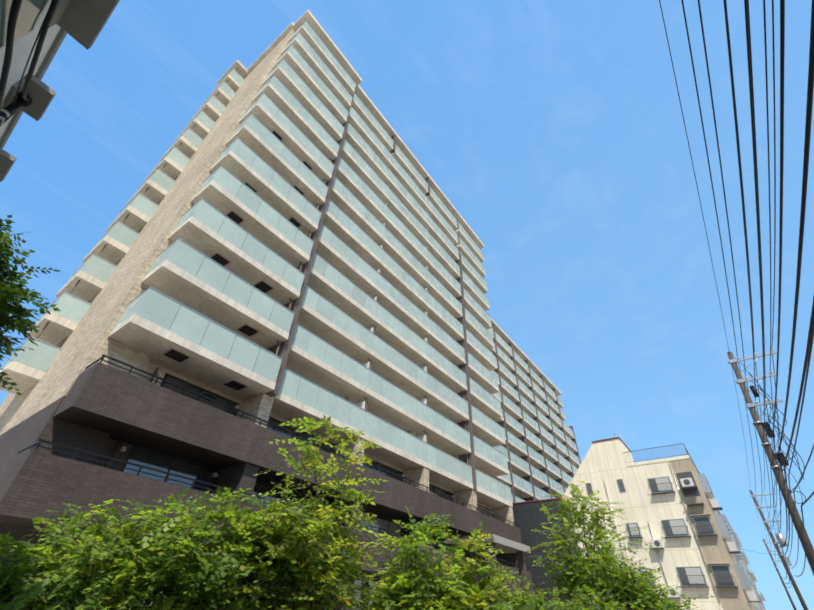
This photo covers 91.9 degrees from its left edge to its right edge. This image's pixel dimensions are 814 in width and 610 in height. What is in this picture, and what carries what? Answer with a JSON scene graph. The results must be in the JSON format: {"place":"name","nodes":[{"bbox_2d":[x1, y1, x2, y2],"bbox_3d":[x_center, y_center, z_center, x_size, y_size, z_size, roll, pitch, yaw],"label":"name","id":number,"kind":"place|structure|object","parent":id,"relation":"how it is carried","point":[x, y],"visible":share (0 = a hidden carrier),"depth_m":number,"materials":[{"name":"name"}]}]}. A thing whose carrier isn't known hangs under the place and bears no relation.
{"place":"outdoors","nodes":[
{"label":"outdoors","id":0,"kind":"place"},
{"bbox_2d":[0,9,580,609],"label":"apartment tower","id":1,"kind":"structure","parent":0,"point":[288,235],"depth_m":22.64,"materials":[{"name":"beige paint"}]},
{"bbox_2d":[0,0,813,609],"label":"sky","id":2,"kind":"structure","parent":0,"point":[555,130],"materials":[{"name":"blue"}]},
{"bbox_3d":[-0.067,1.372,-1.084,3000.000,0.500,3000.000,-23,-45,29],"label":"ground","id":3,"kind":"structure","parent":0,"visible":0},
{"bbox_2d":[0,0,119,181],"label":"building","id":4,"kind":"structure","parent":3,"relation":"on","point":[33,33],"depth_m":5.30,"materials":[{"name":"grey concrete"}]},
{"bbox_2d":[512,498,581,609],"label":"building","id":5,"kind":"structure","parent":3,"relation":"on","point":[528,516],"depth_m":33.63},
{"bbox_2d":[562,427,761,609],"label":"cream building","id":6,"kind":"structure","parent":3,"relation":"on","point":[672,504],"depth_m":31.11,"materials":[{"name":"beige paint"}]},
{"bbox_2d":[711,498,764,609],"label":"back building","id":7,"kind":"structure","parent":3,"relation":"on","point":[739,555],"depth_m":50.74,"materials":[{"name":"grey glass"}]},
{"bbox_2d":[721,514,765,609],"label":"back building","id":8,"kind":"structure","parent":3,"relation":"on","point":[745,561],"depth_m":75.64,"materials":[{"name":"grey glass"}]},
{"bbox_2d":[739,560,758,598],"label":"back building","id":9,"kind":"structure","parent":3,"relation":"on","point":[748,577],"depth_m":60.72,"materials":[{"name":"grey glass"}]},
{"bbox_3d":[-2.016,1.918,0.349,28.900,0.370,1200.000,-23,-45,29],"label":"pavement","id":10,"kind":"structure","parent":0,"visible":0},
{"bbox_2d":[0,215,59,395],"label":"evergreen tree","id":11,"kind":"object","parent":10,"relation":"on","point":[14,294],"visible":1,"depth_m":6.78,"materials":[{"name":"green plant"}]},
{"bbox_2d":[0,573,84,609],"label":"bush","id":12,"kind":"object","parent":10,"relation":"on","point":[19,604],"visible":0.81,"depth_m":3.78,"materials":[{"name":"green plant"}]},
{"bbox_2d":[0,515,177,609],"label":"bush","id":13,"kind":"object","parent":10,"relation":"on","point":[18,580],"visible":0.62,"depth_m":4.47,"materials":[{"name":"green plant"}]},
{"bbox_2d":[0,494,225,609],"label":"bush","id":14,"kind":"object","parent":10,"relation":"on","point":[89,546],"visible":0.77,"depth_m":4.96,"materials":[{"name":"green plant"}]},
{"bbox_2d":[65,486,287,609],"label":"bush","id":15,"kind":"object","parent":10,"relation":"on","point":[224,511],"visible":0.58,"depth_m":5.48,"materials":[{"name":"green plant"}]},
{"bbox_2d":[131,497,345,609],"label":"bush","id":16,"kind":"object","parent":10,"relation":"on","point":[248,601],"visible":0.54,"depth_m":5.75,"materials":[{"name":"green plant"}]},
{"bbox_2d":[215,415,388,609],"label":"tree","id":17,"kind":"object","parent":10,"relation":"on","point":[328,558],"visible":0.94,"depth_m":6.17,"materials":[{"name":"green plant"}]},
{"bbox_2d":[346,507,467,609],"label":"bush","id":18,"kind":"object","parent":10,"relation":"on","point":[393,596],"visible":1,"depth_m":6.84,"materials":[{"name":"green plant"}]},
{"bbox_2d":[416,521,536,609],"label":"bush","id":19,"kind":"object","parent":10,"relation":"on","point":[473,591],"visible":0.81,"depth_m":7.46,"materials":[{"name":"green plant"}]},
{"bbox_2d":[469,568,576,609],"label":"bush","id":20,"kind":"object","parent":10,"relation":"on","point":[531,602],"visible":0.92,"depth_m":6.82,"materials":[{"name":"green plant"}]},
{"bbox_2d":[548,565,643,609],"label":"bush","id":21,"kind":"object","parent":10,"relation":"on","point":[598,601],"visible":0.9,"depth_m":7.28,"materials":[{"name":"green plant"}]},
{"bbox_2d":[523,481,671,609],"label":"tree","id":22,"kind":"object","parent":10,"relation":"on","point":[576,574],"visible":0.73,"depth_m":9.54,"materials":[{"name":"green plant"}]},
{"bbox_2d":[603,555,713,609],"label":"bush","id":23,"kind":"object","parent":10,"relation":"on","point":[664,601],"visible":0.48,"depth_m":8.85,"materials":[{"name":"green plant"}]},
{"bbox_2d":[727,348,813,574],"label":"utility pole","id":24,"kind":"object","parent":10,"relation":"on","point":[801,531],"visible":0.92,"depth_m":16.27,"materials":[{"name":"concrete"}]},
{"bbox_3d":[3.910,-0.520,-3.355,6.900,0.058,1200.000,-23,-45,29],"label":"road","id":25,"kind":"structure","parent":0,"visible":0},
{"bbox_2d":[749,490,807,609],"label":"utility pole","id":26,"kind":"object","parent":25,"relation":"on","point":[784,560],"visible":0.96,"depth_m":34.13,"materials":[{"name":"concrete"}]},
{"bbox_2d":[763,539,796,609],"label":"utility pole","id":27,"kind":"object","parent":25,"relation":"on","point":[783,583],"visible":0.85,"depth_m":53.60,"materials":[{"name":"concrete"}]},
{"bbox_3d":[-5.654,-11.851,-7.347,1.900,12.050,0.600,-23,-45,29],"label":"utility pole","id":28,"kind":"object","parent":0,"visible":0},
{"bbox_2d":[659,0,813,587],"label":"overhead wires","id":29,"kind":"object","parent":28,"relation":"attached to","point":[781,458],"visible":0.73,"depth_m":8.81,"materials":[{"name":"black rubber"}]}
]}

